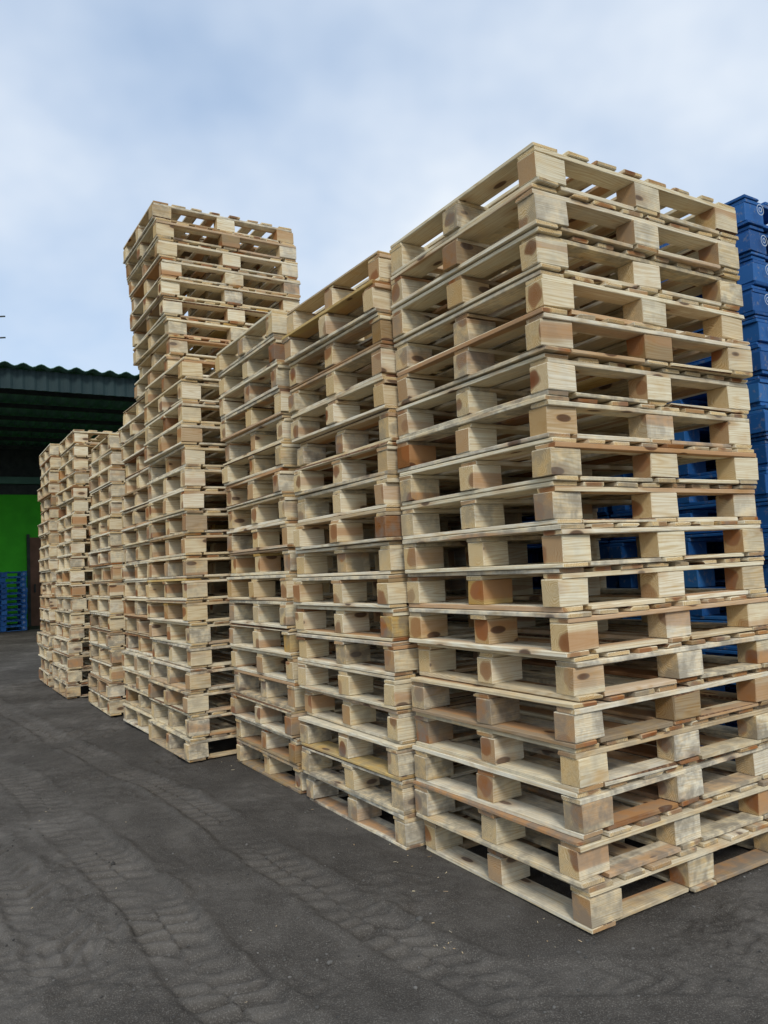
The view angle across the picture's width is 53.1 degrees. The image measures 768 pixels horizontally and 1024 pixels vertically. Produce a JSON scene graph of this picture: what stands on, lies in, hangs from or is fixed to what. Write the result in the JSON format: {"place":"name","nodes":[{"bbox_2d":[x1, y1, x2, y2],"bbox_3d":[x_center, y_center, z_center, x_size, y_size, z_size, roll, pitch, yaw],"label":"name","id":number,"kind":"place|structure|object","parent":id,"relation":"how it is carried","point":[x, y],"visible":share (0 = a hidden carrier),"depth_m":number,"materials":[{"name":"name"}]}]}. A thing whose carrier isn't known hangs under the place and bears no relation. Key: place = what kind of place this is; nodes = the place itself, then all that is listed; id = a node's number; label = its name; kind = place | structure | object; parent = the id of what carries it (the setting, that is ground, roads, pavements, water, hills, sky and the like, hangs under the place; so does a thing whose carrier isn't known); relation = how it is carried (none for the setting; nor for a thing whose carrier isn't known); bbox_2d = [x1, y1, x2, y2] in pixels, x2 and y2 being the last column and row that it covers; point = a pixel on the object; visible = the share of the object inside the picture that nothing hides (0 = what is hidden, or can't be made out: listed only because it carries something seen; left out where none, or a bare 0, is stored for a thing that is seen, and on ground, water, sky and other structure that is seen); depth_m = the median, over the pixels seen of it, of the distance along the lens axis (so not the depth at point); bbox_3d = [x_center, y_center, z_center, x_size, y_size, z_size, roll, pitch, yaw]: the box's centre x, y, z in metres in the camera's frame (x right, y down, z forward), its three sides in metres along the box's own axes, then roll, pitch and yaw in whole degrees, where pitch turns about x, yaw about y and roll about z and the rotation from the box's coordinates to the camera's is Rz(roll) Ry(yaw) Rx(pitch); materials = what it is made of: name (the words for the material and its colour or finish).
{"place":"outdoors","nodes":[
{"label":"outdoors","id":0,"kind":"place"},
{"bbox_2d":[26,534,30,625],"bbox_3d":[-10.639,2.040,23.026,0.080,2.750,0.067,0,-5,-32],"label":"door frame","id":1,"kind":"object","parent":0,"point":[28,579],"visible":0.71,"depth_m":23.00,"materials":[{"name":"black metal"}]},
{"bbox_2d":[0,568,767,1023],"bbox_3d":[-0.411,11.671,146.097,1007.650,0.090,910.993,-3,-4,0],"label":"ground","id":2,"kind":"structure","parent":0,"point":[532,966],"depth_m":2.73,"materials":[{"name":"grey asphalt"}]},
{"bbox_2d":[0,571,27,631],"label":"blue pallet stack","id":3,"kind":"object","parent":2,"relation":"on","point":[21,597],"visible":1,"depth_m":21.03,"materials":[{"name":"paint"}]},
{"bbox_2d":[0,495,59,625],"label":"wall","id":4,"kind":"structure","parent":2,"relation":"on","point":[20,517],"depth_m":22.97,"materials":[{"name":"green paint"}]},
{"bbox_2d":[0,449,43,494],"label":"wall","id":5,"kind":"structure","parent":4,"relation":"on","point":[18,463],"depth_m":23.15,"materials":[{"name":"metal"}]},
{"bbox_2d":[0,361,139,446],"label":"roof","id":6,"kind":"structure","parent":5,"relation":"on","point":[55,401],"depth_m":19.03,"materials":[{"name":"metal"}]},
{"bbox_2d":[0,436,99,442],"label":"purlin","id":7,"kind":"object","parent":6,"relation":"attached to","point":[30,439],"depth_m":21.49,"materials":[{"name":"metal"}]},
{"bbox_2d":[0,426,115,433],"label":"purlin","id":8,"kind":"object","parent":6,"relation":"attached to","point":[25,429],"depth_m":20.37,"materials":[{"name":"metal"}]},
{"bbox_2d":[0,415,122,425],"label":"purlin","id":9,"kind":"object","parent":6,"relation":"attached to","point":[55,420],"depth_m":19.48,"materials":[{"name":"metal"}]},
{"bbox_2d":[0,402,125,414],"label":"purlin","id":10,"kind":"object","parent":6,"relation":"attached to","point":[55,408],"depth_m":18.28,"materials":[{"name":"metal"}]},
{"bbox_2d":[0,388,136,402],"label":"purlin","id":11,"kind":"object","parent":6,"relation":"attached to","point":[63,395],"depth_m":17.14,"materials":[{"name":"metal"}]},
{"bbox_2d":[0,368,138,396],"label":"fascia","id":12,"kind":"structure","parent":6,"relation":"attached to","point":[52,381],"depth_m":15.78,"materials":[{"name":"grey metal"}]},
{"bbox_2d":[30,537,45,625],"bbox_3d":[-10.204,2.088,23.302,0.950,2.650,0.048,0,-5,-32],"label":"door","id":13,"kind":"structure","parent":4,"relation":"attached to","point":[35,546],"depth_m":23.11,"materials":[{"name":"brown paint"}]},
{"bbox_2d":[37,444,133,686],"bbox_3d":[-3.809,0.668,10.018,1.246,2.948,1.025,0,-5,-31],"label":"wooden pallet stack","id":14,"kind":"object","parent":2,"relation":"on","point":[50,466],"visible":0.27,"depth_m":9.60,"materials":[{"name":"brown wood"}]},
{"bbox_2d":[52,429,126,698],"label":"wooden pallet stack","id":15,"kind":"object","parent":2,"relation":"on","point":[76,447],"visible":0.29,"depth_m":8.52,"materials":[{"name":"brown wood"}]},
{"bbox_2d":[88,434,179,715],"bbox_3d":[-2.298,0.603,7.836,1.249,2.612,1.046,0,-5,-32],"label":"wooden pallet stack","id":16,"kind":"object","parent":2,"relation":"on","point":[107,637],"visible":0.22,"depth_m":7.39,"materials":[{"name":"brown wood"}]},
{"bbox_2d":[118,395,222,733],"bbox_3d":[-1.601,0.421,6.813,1.238,2.762,1.025,0,-5,-32],"label":"wooden pallet stack","id":17,"kind":"object","parent":2,"relation":"on","point":[137,656],"visible":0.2,"depth_m":6.57,"materials":[{"name":"brown wood"}]},
{"bbox_2d":[144,357,334,762],"bbox_3d":[-1.109,0.335,5.938,1.232,2.758,1.022,0,-5,-32],"label":"wooden pallet stack","id":18,"kind":"object","parent":2,"relation":"on","point":[189,694],"visible":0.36,"depth_m":5.53,"materials":[{"name":"brown wood"}]},
{"bbox_2d":[123,200,300,400],"bbox_3d":[-1.432,-1.665,6.494,1.262,1.337,1.018,0,-5,-32],"label":"wooden pallet stack","id":19,"kind":"object","parent":18,"relation":"on","point":[226,282],"visible":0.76,"depth_m":6.13,"materials":[{"name":"brown wood"}]},
{"bbox_2d":[215,310,379,793],"bbox_3d":[-0.316,0.238,5.068,1.226,2.750,1.027,0,-5,-31],"label":"wooden pallet stack","id":20,"kind":"object","parent":2,"relation":"on","point":[254,382],"visible":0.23,"depth_m":4.76,"materials":[{"name":"brown wood"}]},
{"bbox_2d":[32,809,581,1002],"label":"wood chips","id":21,"kind":"object","parent":2,"relation":"on","point":[433,922],"visible":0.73,"depth_m":2.68,"materials":[{"name":"brown plant"}]},
{"bbox_2d":[0,708,763,1023],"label":"pebbles","id":22,"kind":"object","parent":2,"relation":"on","point":[418,918],"visible":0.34,"depth_m":2.54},
{"bbox_2d":[282,250,550,849],"bbox_3d":[0.262,0.168,4.150,1.229,2.702,1.041,0,-5,-32],"label":"wooden pallet stack","id":23,"kind":"object","parent":2,"relation":"on","point":[353,373],"visible":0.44,"depth_m":3.83,"materials":[{"name":"brown wood"}]},
{"bbox_2d":[526,517,537,580],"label":"blue pallet stack","id":24,"kind":"object","parent":2,"relation":"on","point":[534,557],"depth_m":7.08,"materials":[{"name":"paint"}]},
{"bbox_2d":[522,515,543,585],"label":"blue pallet stack","id":25,"kind":"object","parent":2,"relation":"on","point":[540,559],"depth_m":6.08,"materials":[{"name":"paint"}]},
{"bbox_2d":[389,142,767,933],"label":"wooden pallet stack","id":26,"kind":"object","parent":2,"relation":"on","point":[573,344],"visible":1,"depth_m":2.98,"materials":[{"name":"brown wood"}]},
{"bbox_2d":[522,496,724,618],"bbox_3d":[1.547,0.057,5.202,1.219,2.939,1.055,0,-5,-32],"label":"blue pallet stack","id":27,"kind":"object","parent":2,"relation":"on","point":[612,581],"visible":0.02,"depth_m":4.54,"materials":[{"name":"paint"}]},
{"bbox_2d":[608,194,767,760],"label":"blue pallet stack","id":28,"kind":"object","parent":2,"relation":"on","point":[751,244],"visible":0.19,"depth_m":3.76,"materials":[{"name":"plastic"}]},
{"bbox_3d":[-2.067,0.389,23.574,0.200,5.250,8.800,0,-5,-32],"label":"side wall","id":29,"kind":"object","parent":2,"relation":"on","visible":0},
{"bbox_2d":[0,477,40,483],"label":"beam","id":30,"kind":"structure","parent":29,"relation":"attached to","point":[20,480],"depth_m":22.90,"materials":[{"name":"grey metal"}]},
{"bbox_2d":[0,0,767,374],"label":"sky","id":31,"kind":"structure","parent":0,"point":[345,126],"materials":[{"name":"blue"}]}
]}

